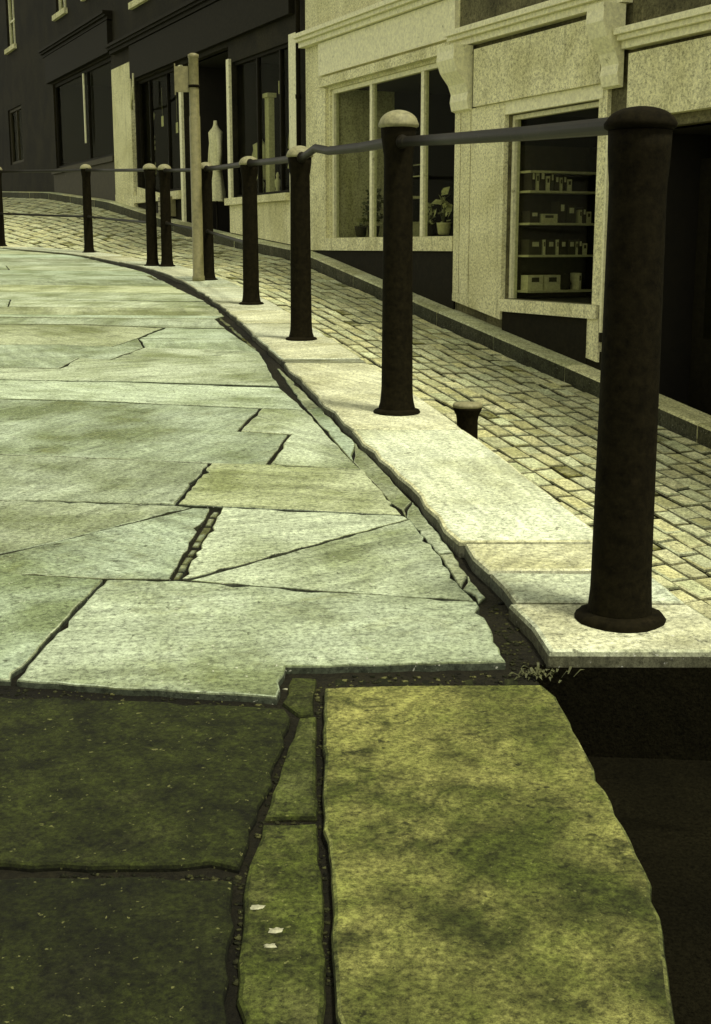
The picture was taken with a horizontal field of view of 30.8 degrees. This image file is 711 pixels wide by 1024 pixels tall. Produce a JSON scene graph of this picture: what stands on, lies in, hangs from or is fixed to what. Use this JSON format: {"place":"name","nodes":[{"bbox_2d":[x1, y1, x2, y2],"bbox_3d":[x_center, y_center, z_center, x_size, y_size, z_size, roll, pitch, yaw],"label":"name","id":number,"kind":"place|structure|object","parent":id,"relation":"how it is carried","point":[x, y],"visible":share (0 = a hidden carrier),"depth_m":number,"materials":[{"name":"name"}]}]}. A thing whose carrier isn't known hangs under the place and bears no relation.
{"place":"outdoors","nodes":[
{"label":"outdoors","id":0,"kind":"place"},
{"bbox_2d":[0,249,505,704],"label":"path","id":1,"kind":"structure","parent":0,"point":[316,554],"depth_m":4.54,"materials":[{"name":"grey stone"}]},
{"bbox_2d":[0,259,545,1023],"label":"soil in paving joints","id":2,"kind":"object","parent":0,"point":[522,653],"visible":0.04,"depth_m":3.07,"materials":[{"name":"black soil"}]},
{"bbox_2d":[508,662,584,682],"bbox_3d":[0.468,0.390,3.158,0.184,0.029,0.115,2,12,12],"label":"weed tuft","id":3,"kind":"object","parent":2,"relation":"on","point":[540,673],"visible":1,"depth_m":3.15,"materials":[{"name":"green plant"}]},
{"bbox_2d":[0,678,674,1023],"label":"path","id":4,"kind":"structure","parent":0,"point":[485,866],"depth_m":2.25,"materials":[{"name":"green stone"}]},
{"bbox_2d":[250,905,265,909],"bbox_3d":[-0.163,0.651,2.124,0.028,0.007,0.018,2,12,11],"label":"stone chip","id":5,"kind":"object","parent":4,"relation":"on","point":[253,907],"visible":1,"depth_m":2.12,"materials":[{"name":"white stone"}]},
{"bbox_2d":[265,943,276,947],"bbox_3d":[-0.134,0.679,2.017,0.023,0.006,0.014,0,12,0],"label":"stone chip","id":6,"kind":"object","parent":4,"relation":"on","point":[272,945],"visible":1,"depth_m":2.02,"materials":[{"name":"white stone"}]},
{"bbox_2d":[0,600,543,985],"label":"joint grit","id":7,"kind":"object","parent":4,"relation":"on","point":[239,878],"visible":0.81,"depth_m":2.90,"materials":[{"name":"grey gravel"}]},
{"bbox_2d":[268,927,282,932],"bbox_3d":[-0.127,0.668,2.059,0.035,0.008,0.022,-6,13,-28],"label":"stone chip","id":8,"kind":"object","parent":4,"relation":"on","point":[275,930],"visible":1,"depth_m":2.06,"materials":[{"name":"white stone"}]},
{"bbox_2d":[3,197,710,619],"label":"road","id":9,"kind":"structure","parent":0,"point":[537,429],"depth_m":12.58,"materials":[{"name":"stone"}]},
{"bbox_2d":[0,244,710,667],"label":"kerb","id":10,"kind":"structure","parent":9,"relation":"on","point":[514,536],"depth_m":4.63,"materials":[{"name":"stone"}]},
{"bbox_2d":[0,167,6,245],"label":"bollard","id":11,"kind":"object","parent":10,"relation":"on","point":[2,237],"visible":0.91,"depth_m":24.44,"materials":[{"name":"black metal"}]},
{"bbox_2d":[80,164,95,252],"bbox_3d":[-4.577,-5.167,22.036,0.240,1.499,0.242,-4,12,-19],"label":"bollard","id":12,"kind":"object","parent":10,"relation":"on","point":[87,221],"visible":0.91,"depth_m":21.98,"materials":[{"name":"black metal"}]},
{"bbox_2d":[0,169,80,172],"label":"handrail","id":13,"kind":"object","parent":12,"relation":"attached to","point":[30,171],"visible":1,"depth_m":23.06,"materials":[{"name":"metal"}]},
{"bbox_2d":[0,212,82,217],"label":"handrail","id":14,"kind":"object","parent":12,"relation":"attached to","point":[48,215],"visible":1,"depth_m":23.23,"materials":[{"name":"metal"}]},
{"bbox_2d":[142,163,160,265],"bbox_3d":[-2.917,-4.224,18.415,0.240,1.449,0.238,11,16,42],"label":"bollard","id":15,"kind":"object","parent":10,"relation":"on","point":[149,169],"visible":0.91,"depth_m":18.36,"materials":[{"name":"black metal"}]},
{"bbox_2d":[85,168,143,171],"bbox_3d":[-3.747,-5.325,20.096,0.057,0.270,3.972,-5,13,-23],"label":"handrail","id":16,"kind":"object","parent":15,"relation":"attached to","point":[116,170],"visible":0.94,"depth_m":20.02,"materials":[{"name":"metal"}]},
{"bbox_2d":[87,215,145,223],"bbox_3d":[-3.747,-4.591,20.247,0.047,0.219,3.971,-5,13,-23],"label":"handrail","id":17,"kind":"object","parent":15,"relation":"attached to","point":[117,219],"visible":1,"depth_m":20.19,"materials":[{"name":"metal"}]},
{"bbox_2d":[157,164,174,266],"bbox_3d":[-2.690,-4.187,18.289,0.240,1.439,0.238,-2,12,-8],"label":"bollard","id":18,"kind":"object","parent":10,"relation":"on","point":[166,235],"visible":0.85,"depth_m":18.24,"materials":[{"name":"black metal"}]},
{"bbox_2d":[174,53,204,280],"bbox_3d":[-1.969,-4.062,15.321,0.300,2.635,0.150,0,12,0],"label":"sign pole","id":19,"kind":"object","parent":10,"relation":"on","point":[186,79],"visible":0.92,"depth_m":15.23,"materials":[{"name":"beige metal"}]},
{"bbox_2d":[201,162,217,280],"bbox_3d":[-1.800,-3.502,15.625,0.238,1.419,0.241,8,14,35],"label":"bollard","id":20,"kind":"object","parent":10,"relation":"on","point":[208,239],"visible":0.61,"depth_m":15.57,"materials":[{"name":"black metal"}]},
{"bbox_2d":[163,168,190,172],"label":"handrail","id":21,"kind":"object","parent":20,"relation":"attached to","point":[165,170],"visible":0.66,"depth_m":17.12,"materials":[{"name":"metal"}]},
{"bbox_2d":[165,221,191,229],"bbox_3d":[-2.244,-3.752,16.977,0.047,0.194,2.771,-4,12,-18],"label":"handrail","id":22,"kind":"object","parent":20,"relation":"attached to","point":[178,225],"visible":0.69,"depth_m":17.33,"materials":[{"name":"metal"}]},
{"bbox_2d":[204,162,239,171],"bbox_3d":[-1.407,-3.722,13.898,0.068,0.209,3.273,-3,12,-13],"label":"handrail","id":23,"kind":"object","parent":20,"relation":"attached to","point":[222,166],"visible":0.59,"depth_m":13.99,"materials":[{"name":"metal"}]},
{"bbox_2d":[239,156,263,304],"bbox_3d":[-1.013,-2.692,12.426,0.241,1.419,0.238,-11,16,-44],"label":"bollard","id":24,"kind":"object","parent":10,"relation":"on","point":[251,294],"visible":0.81,"depth_m":12.37,"materials":[{"name":"black metal"}]},
{"bbox_2d":[206,229,242,243],"bbox_3d":[-1.407,-2.995,14.047,0.047,0.209,3.272,-3,12,-13],"label":"handrail","id":25,"kind":"object","parent":24,"relation":"attached to","point":[208,231],"visible":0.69,"depth_m":14.07,"materials":[{"name":"metal"}]},
{"bbox_2d":[247,156,287,166],"bbox_3d":[-0.710,-2.953,10.848,0.068,0.219,2.932,-2,12,-11],"label":"handrail","id":26,"kind":"object","parent":24,"relation":"attached to","point":[270,161],"visible":0.57,"depth_m":10.91,"materials":[{"name":"metal"}]},
{"bbox_2d":[285,146,316,340],"bbox_3d":[-0.406,-1.964,9.529,0.238,1.429,0.240,-1,12,-5],"label":"bollard","id":27,"kind":"object","parent":10,"relation":"on","point":[300,283],"visible":0.84,"depth_m":9.47,"materials":[{"name":"black metal"}]},
{"bbox_2d":[373,110,419,415],"bbox_3d":[0.210,-1.215,6.419,0.238,1.504,0.240,-8,14,-33],"label":"bollard","id":28,"kind":"object","parent":10,"relation":"on","point":[396,398],"visible":0.94,"depth_m":6.36,"materials":[{"name":"black metal"}]},
{"bbox_2d":[297,138,382,162],"bbox_3d":[-0.098,-2.199,7.848,0.068,0.211,3.137,-2,12,-11],"label":"handrail","id":29,"kind":"object","parent":28,"relation":"attached to","point":[359,147],"visible":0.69,"depth_m":7.67,"materials":[{"name":"metal"}]},
{"bbox_2d":[574,106,677,632],"bbox_3d":[0.705,-0.344,3.317,0.242,1.338,0.238,-9,15,-37],"label":"bollard","id":30,"kind":"object","parent":10,"relation":"on","point":[639,158],"visible":0.98,"depth_m":3.26,"materials":[{"name":"black metal"}]},
{"bbox_2d":[396,117,607,148],"bbox_3d":[0.457,-1.383,4.744,0.057,0.262,3.137,-2,12,-9],"label":"handrail","id":31,"kind":"object","parent":30,"relation":"attached to","point":[581,128],"visible":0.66,"depth_m":4.23,"materials":[{"name":"metal"}]},
{"bbox_2d":[453,401,482,439],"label":"bollard","id":32,"kind":"object","parent":9,"relation":"on","point":[467,413],"visible":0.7,"depth_m":8.99,"materials":[{"name":"black metal"}]},
{"bbox_2d":[522,668,710,1023],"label":"pavement","id":33,"kind":"structure","parent":0,"point":[643,735],"depth_m":3.14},
{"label":"road bed","id":34,"kind":"structure","parent":0,"visible":0},
{"bbox_2d":[2,191,710,448],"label":"kerb","id":35,"kind":"structure","parent":34,"relation":"on","point":[684,420],"depth_m":15.07,"materials":[{"name":"stone"}]},
{"bbox_2d":[0,0,51,191],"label":"shop building","id":36,"kind":"structure","parent":35,"relation":"on","point":[24,134],"depth_m":36.99,"materials":[{"name":"brown paint"}]},
{"bbox_2d":[8,0,15,45],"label":"window","id":37,"kind":"structure","parent":36,"relation":"in","point":[10,11],"depth_m":38.17,"materials":[{"name":"paint"}]},
{"bbox_2d":[10,106,23,164],"bbox_3d":[-10.047,-11.229,38.511,0.080,1.594,1.994,-5,13,-25],"label":"window","id":38,"kind":"structure","parent":36,"relation":"in","point":[17,109],"depth_m":38.70,"materials":[{"name":"brown paint"}]},
{"bbox_2d":[38,0,115,200],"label":"shop building","id":39,"kind":"structure","parent":35,"relation":"on","point":[78,58],"depth_m":32.71,"materials":[{"name":"paint"}]},
{"bbox_2d":[59,0,65,9],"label":"window","id":40,"kind":"structure","parent":39,"relation":"in","point":[60,1],"depth_m":32.62,"materials":[{"name":"paint"}]},
{"bbox_2d":[55,57,113,167],"bbox_3d":[-6.576,-9.585,31.377,0.080,2.144,5.794,-5,13,-25],"label":"window","id":41,"kind":"structure","parent":39,"relation":"in","point":[87,71],"depth_m":31.11,"materials":[{"name":"paint"}]},
{"bbox_2d":[82,73,86,142],"bbox_3d":[-6.495,-9.672,30.929,0.029,1.600,0.070,-5,13,-25],"label":"window frame","id":42,"kind":"structure","parent":39,"relation":"in","point":[82,73],"depth_m":30.91,"materials":[{"name":"paint"}]},
{"bbox_2d":[158,196,175,215],"bbox_3d":[-3.718,-6.019,25.443,0.190,0.380,0.550,-5,13,-25],"label":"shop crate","id":43,"kind":"object","parent":35,"relation":"on","point":[173,207],"visible":0.39,"depth_m":25.23,"materials":[{"name":"brown wood"}]},
{"bbox_2d":[104,0,305,244],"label":"shop building","id":44,"kind":"structure","parent":35,"relation":"on","point":[245,50],"depth_m":23.86,"materials":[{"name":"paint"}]},
{"bbox_2d":[129,73,134,109],"bbox_3d":[-4.577,-8.589,26.390,0.075,0.595,1.248,-2,12,-11],"label":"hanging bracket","id":45,"kind":"object","parent":44,"relation":"attached to","point":[132,94],"visible":1,"depth_m":26.13,"materials":[{"name":"metal"}]},
{"bbox_2d":[138,68,180,192],"bbox_3d":[-3.868,-7.623,26.000,0.080,2.324,3.047,-5,13,-25],"label":"window","id":46,"kind":"structure","parent":44,"relation":"in","point":[166,73],"depth_m":26.56,"materials":[{"name":"paint"}]},
{"bbox_2d":[161,88,163,126],"bbox_3d":[-3.922,-8.208,26.165,0.006,0.750,0.140,-5,13,-25],"label":"hanging card","id":47,"kind":"object","parent":44,"relation":"hanging from","point":[162,120],"visible":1,"depth_m":26.20,"materials":[{"name":"paper"}]},
{"bbox_2d":[176,100,177,132],"bbox_3d":[-3.514,-7.840,25.365,0.006,0.750,0.140,-5,13,-25],"label":"hanging card","id":48,"kind":"object","parent":44,"relation":"hanging from","point":[176,122],"visible":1,"depth_m":25.39,"materials":[{"name":"paper"}]},
{"bbox_2d":[178,65,186,221],"bbox_3d":[-3.300,-6.999,24.579,0.049,2.880,0.140,-5,13,-25],"label":"window frame","id":49,"kind":"structure","parent":44,"relation":"in","point":[181,103],"depth_m":24.58,"materials":[{"name":"paint"}]},
{"bbox_2d":[208,120,225,229],"bbox_3d":[-2.563,-6.150,23.800,0.320,2.050,0.590,-5,13,-25],"label":"dress form","id":50,"kind":"object","parent":44,"relation":"on","point":[215,133],"visible":0.75,"depth_m":23.64,"materials":[{"name":"fabric"}]},
{"bbox_2d":[226,59,233,197],"bbox_3d":[-2.166,-6.577,22.226,0.049,2.320,0.130,-5,13,-25],"label":"window frame","id":51,"kind":"structure","parent":44,"relation":"in","point":[228,61],"depth_m":22.18,"materials":[{"name":"paint"}]},
{"bbox_2d":[252,139,265,179],"bbox_3d":[-1.610,-5.852,21.950,0.323,0.950,0.588,-5,13,-25],"label":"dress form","id":52,"kind":"object","parent":44,"relation":"on","point":[254,153],"visible":0.17,"depth_m":21.79,"materials":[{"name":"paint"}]},
{"bbox_2d":[235,44,289,196],"bbox_3d":[-1.473,-6.318,21.063,0.080,2.234,2.577,-5,13,-25],"label":"window","id":53,"kind":"structure","parent":44,"relation":"in","point":[280,49],"depth_m":20.68,"materials":[{"name":"paint"}]},
{"bbox_2d":[262,93,275,191],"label":"display column","id":54,"kind":"structure","parent":44,"relation":"in","point":[269,137],"depth_m":21.22,"materials":[{"name":"stone"}]},
{"bbox_2d":[274,172,279,190],"bbox_3d":[-1.270,-5.367,21.084,0.140,0.361,0.140,-5,13,-25],"label":"ornament","id":55,"kind":"object","parent":44,"relation":"in","point":[277,182],"visible":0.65,"depth_m":21.05,"materials":[{"name":"ceramic"}]},
{"bbox_2d":[288,32,295,148],"bbox_3d":[-0.938,-5.743,19.755,0.049,3.000,0.280,-5,13,-25],"label":"window frame","id":56,"kind":"structure","parent":44,"relation":"in","point":[291,42],"depth_m":19.61,"materials":[{"name":"paint"}]},
{"bbox_2d":[295,0,300,145],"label":"drainpipe","id":57,"kind":"object","parent":44,"relation":"attached to","point":[298,85],"visible":0.51,"depth_m":19.31,"materials":[{"name":"black metal"}]},
{"bbox_2d":[292,0,459,309],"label":"shop building","id":58,"kind":"structure","parent":35,"relation":"on","point":[370,64],"depth_m":18.28,"materials":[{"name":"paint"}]},
{"bbox_2d":[354,218,366,236],"bbox_3d":[0.085,-4.079,18.483,0.197,0.271,0.244,-5,13,-25],"label":"potted plant","id":59,"kind":"object","parent":58,"relation":"in","point":[360,231],"visible":0.88,"depth_m":18.45,"materials":[{"name":"green plant"}]},
{"bbox_2d":[359,188,382,236],"bbox_3d":[0.250,-4.222,18.161,0.417,0.682,0.506,-5,13,-25],"label":"potted plant","id":60,"kind":"object","parent":58,"relation":"in","point":[379,196],"visible":0.41,"depth_m":18.09,"materials":[{"name":"green plant"}]},
{"bbox_2d":[332,63,437,237],"bbox_3d":[0.483,-4.713,17.135,0.080,2.077,3.664,-5,13,-25],"label":"window","id":61,"kind":"structure","parent":58,"relation":"in","point":[424,70],"depth_m":17.51,"materials":[{"name":"paint"}]},
{"bbox_2d":[413,222,419,236],"bbox_3d":[0.735,-3.785,17.284,0.216,0.190,0.436,-5,13,-25],"label":"display box","id":62,"kind":"object","parent":58,"relation":"on","point":[416,229],"visible":0.14,"depth_m":17.09,"materials":[{"name":"cardboard"}]},
{"bbox_2d":[413,164,419,198],"bbox_3d":[0.689,-4.232,17.520,0.375,0.959,0.426,-5,13,-25],"label":"shelf","id":63,"kind":"object","parent":58,"relation":"in","point":[416,197],"visible":0.06,"depth_m":17.43,"materials":[{"name":"wood"}]},
{"bbox_2d":[427,203,435,235],"bbox_3d":[0.938,-3.841,16.937,0.238,0.428,0.301,3,12,14],"label":"potted plant","id":64,"kind":"object","parent":58,"relation":"in","point":[430,229],"visible":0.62,"depth_m":16.90,"materials":[{"name":"green plant"}]},
{"bbox_2d":[431,187,451,234],"bbox_3d":[1.118,-3.804,16.297,0.262,0.594,0.248,-11,16,-42],"label":"vase of leaves","id":65,"kind":"object","parent":58,"relation":"in","point":[443,228],"visible":1,"depth_m":16.29,"materials":[{"name":"green plant"}]},
{"bbox_2d":[436,0,632,369],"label":"shop building","id":66,"kind":"structure","parent":35,"relation":"on","point":[509,63],"depth_m":14.28,"materials":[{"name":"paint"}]},
{"bbox_2d":[509,101,598,297],"bbox_3d":[2.162,-3.278,13.842,0.080,2.012,1.734,-5,13,-25],"label":"window frame","id":67,"kind":"structure","parent":66,"relation":"in","point":[515,173],"depth_m":14.52,"materials":[{"name":"paint"}]},
{"bbox_2d":[517,145,596,296],"bbox_3d":[2.333,-3.315,14.770,0.975,1.690,0.260,-5,13,-25],"label":"bookshelf","id":68,"kind":"object","parent":66,"relation":"on","point":[576,166],"visible":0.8,"depth_m":14.84,"materials":[{"name":"brown paint"}]},
{"bbox_2d":[523,173,535,190],"bbox_3d":[1.954,-3.722,14.496,0.050,0.219,0.173,-5,13,-25],"label":"book","id":69,"kind":"object","parent":68,"relation":"on","point":[528,181],"visible":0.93,"depth_m":14.46,"materials":[{"name":"brown paint"}]},
{"bbox_2d":[522,211,539,222],"bbox_3d":[1.981,-3.335,14.588,0.130,0.129,0.173,-5,13,-25],"label":"box","id":70,"kind":"object","parent":68,"relation":"on","point":[530,216],"visible":1,"depth_m":14.53,"materials":[{"name":"cardboard"}]},
{"bbox_2d":[521,240,541,254],"bbox_3d":[1.999,-3.008,14.664,0.170,0.169,0.173,-5,13,-25],"label":"book","id":71,"kind":"object","parent":68,"relation":"on","point":[531,247],"visible":1,"depth_m":14.60,"materials":[{"name":"paper"}]},
{"bbox_2d":[521,275,542,289],"bbox_3d":[2.017,-2.624,14.763,0.200,0.169,0.153,-5,13,-25],"label":"display box","id":72,"kind":"object","parent":68,"relation":"on","point":[531,282],"visible":1,"depth_m":14.70,"materials":[{"name":"cardboard"}]},
{"bbox_2d":[535,173,539,189],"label":"book","id":73,"kind":"object","parent":68,"relation":"on","point":[537,182],"visible":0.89,"depth_m":14.45,"materials":[{"name":"paper"}]},
{"bbox_2d":[539,169,545,190],"bbox_3d":[2.066,-3.738,14.547,0.070,0.229,0.173,-5,13,-25],"label":"book","id":74,"kind":"object","parent":68,"relation":"on","point":[542,178],"visible":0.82,"depth_m":14.47,"materials":[{"name":"brown paint"}]},
{"bbox_2d":[542,240,545,254],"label":"book","id":75,"kind":"object","parent":68,"relation":"on","point":[543,246],"visible":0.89,"depth_m":14.64,"materials":[{"name":"paper"}]},
{"bbox_2d":[545,176,549,190],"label":"book","id":76,"kind":"object","parent":68,"relation":"on","point":[547,184],"visible":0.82,"depth_m":14.51,"materials":[{"name":"paper"}]},
{"bbox_2d":[540,214,557,222],"bbox_3d":[2.157,-3.337,14.673,0.220,0.099,0.173,-5,13,-25],"label":"display box","id":77,"kind":"object","parent":68,"relation":"on","point":[548,218],"visible":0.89,"depth_m":14.60,"materials":[{"name":"cardboard"}]},
{"bbox_2d":[545,240,554,254],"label":"book","id":78,"kind":"object","parent":68,"relation":"on","point":[550,248],"visible":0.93,"depth_m":14.68,"materials":[{"name":"paper"}]},
{"bbox_2d":[546,173,553,190],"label":"book","id":79,"kind":"object","parent":68,"relation":"on","point":[551,175],"visible":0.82,"depth_m":14.53,"materials":[{"name":"paper"}]},
{"bbox_2d":[543,275,560,289],"bbox_3d":[2.230,-2.644,14.862,0.210,0.169,0.153,-5,13,-25],"label":"display box","id":80,"kind":"object","parent":68,"relation":"on","point":[551,282],"visible":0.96,"depth_m":14.79,"materials":[{"name":"cardboard"}]},
{"bbox_2d":[554,174,559,190],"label":"book","id":81,"kind":"object","parent":68,"relation":"on","point":[556,182],"visible":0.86,"depth_m":14.56,"materials":[{"name":"brown paint"}]},
{"bbox_2d":[555,240,558,254],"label":"book","id":82,"kind":"object","parent":68,"relation":"on","point":[556,247],"visible":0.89,"depth_m":14.72,"materials":[{"name":"paper"}]},
{"bbox_2d":[551,201,565,222],"bbox_3d":[2.315,-3.421,14.733,0.090,0.239,0.173,-5,13,-25],"label":"book","id":83,"kind":"object","parent":68,"relation":"on","point":[558,208],"visible":0.93,"depth_m":14.67,"materials":[{"name":"brown paint"}]},
{"bbox_2d":[559,177,562,190],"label":"book","id":84,"kind":"object","parent":68,"relation":"on","point":[560,183],"visible":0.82,"depth_m":14.59,"materials":[{"name":"paper"}]},
{"bbox_2d":[559,240,566,254],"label":"book","id":85,"kind":"object","parent":68,"relation":"on","point":[562,247],"visible":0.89,"depth_m":14.75,"materials":[{"name":"black paper"}]},
{"bbox_2d":[560,175,566,190],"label":"book","id":86,"kind":"object","parent":68,"relation":"on","point":[564,188],"visible":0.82,"depth_m":14.61,"materials":[{"name":"paper"}]},
{"bbox_2d":[560,273,571,289],"bbox_3d":[2.430,-2.670,14.960,0.184,0.214,0.065,-5,13,-25],"label":"ornament","id":87,"kind":"object","parent":68,"relation":"on","point":[565,283],"visible":0.99,"depth_m":14.94,"materials":[{"name":"ceramic"}]},
{"bbox_2d":[567,179,571,190],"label":"book","id":88,"kind":"object","parent":68,"relation":"on","point":[569,184],"visible":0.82,"depth_m":14.63,"materials":[{"name":"paper"}]},
{"bbox_2d":[565,205,575,222],"bbox_3d":[2.428,-3.412,14.789,0.120,0.199,0.173,-5,13,-25],"label":"book","id":89,"kind":"object","parent":68,"relation":"on","point":[570,213],"visible":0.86,"depth_m":14.71,"materials":[{"name":"paper"}]},
{"bbox_2d":[567,240,575,254],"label":"book","id":90,"kind":"object","parent":68,"relation":"on","point":[571,246],"visible":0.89,"depth_m":14.80,"materials":[{"name":"paper"}]},
{"bbox_2d":[570,273,581,289],"bbox_3d":[2.561,-2.683,15.003,0.035,0.189,0.173,-5,13,-25],"label":"book","id":91,"kind":"object","parent":68,"relation":"on","point":[575,279],"visible":1,"depth_m":14.97,"materials":[{"name":"paper"}]},
{"bbox_2d":[570,239,582,254],"bbox_3d":[2.553,-3.066,14.921,0.050,0.179,0.173,-5,13,-25],"label":"book","id":92,"kind":"object","parent":68,"relation":"on","point":[579,241],"visible":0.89,"depth_m":14.85,"materials":[{"name":"paper"}]},
{"bbox_2d":[575,242,577,254],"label":"book","id":93,"kind":"object","parent":68,"relation":"on","point":[576,251],"visible":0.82,"depth_m":14.83,"materials":[{"name":"paper"}]},
{"bbox_2d":[576,210,581,222],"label":"book","id":94,"kind":"object","parent":68,"relation":"on","point":[578,216],"visible":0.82,"depth_m":14.78,"materials":[{"name":"paper"}]},
{"bbox_2d":[576,207,586,222],"bbox_3d":[2.589,-3.417,14.866,0.050,0.179,0.173,-5,13,-25],"label":"book","id":95,"kind":"object","parent":68,"relation":"on","point":[583,209],"visible":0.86,"depth_m":14.79,"materials":[{"name":"brown paper"}]},
{"bbox_2d":[582,243,586,254],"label":"book","id":96,"kind":"object","parent":68,"relation":"on","point":[584,248],"visible":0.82,"depth_m":14.88,"materials":[{"name":"paper"}]},
{"bbox_2d":[586,212,590,222],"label":"book","id":97,"kind":"object","parent":68,"relation":"on","point":[588,217],"visible":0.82,"depth_m":14.82,"materials":[{"name":"paper"}]},
{"bbox_2d":[586,319,601,361],"bbox_3d":[2.454,-1.765,13.266,0.054,0.436,0.200,-5,13,-25],"label":"pilaster","id":98,"kind":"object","parent":66,"relation":"in","point":[593,346],"depth_m":13.24,"materials":[{"name":"beige stone"}]},
{"bbox_2d":[592,89,611,304],"bbox_3d":[2.470,-3.156,12.953,0.049,2.130,0.138,-5,13,-25],"label":"window frame","id":99,"kind":"structure","parent":66,"relation":"in","point":[605,102],"depth_m":12.95,"materials":[{"name":"beige stone"}]},
{"label":"ground","id":100,"kind":"structure","parent":0,"visible":0},
{"bbox_2d":[613,0,710,414],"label":"shop building","id":101,"kind":"structure","parent":100,"relation":"on","point":[667,43],"depth_m":12.64,"materials":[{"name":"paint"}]},
{"bbox_2d":[688,158,710,414],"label":"door","id":102,"kind":"structure","parent":101,"relation":"in","point":[699,395],"depth_m":12.80,"materials":[{"name":"paint"}]}
]}

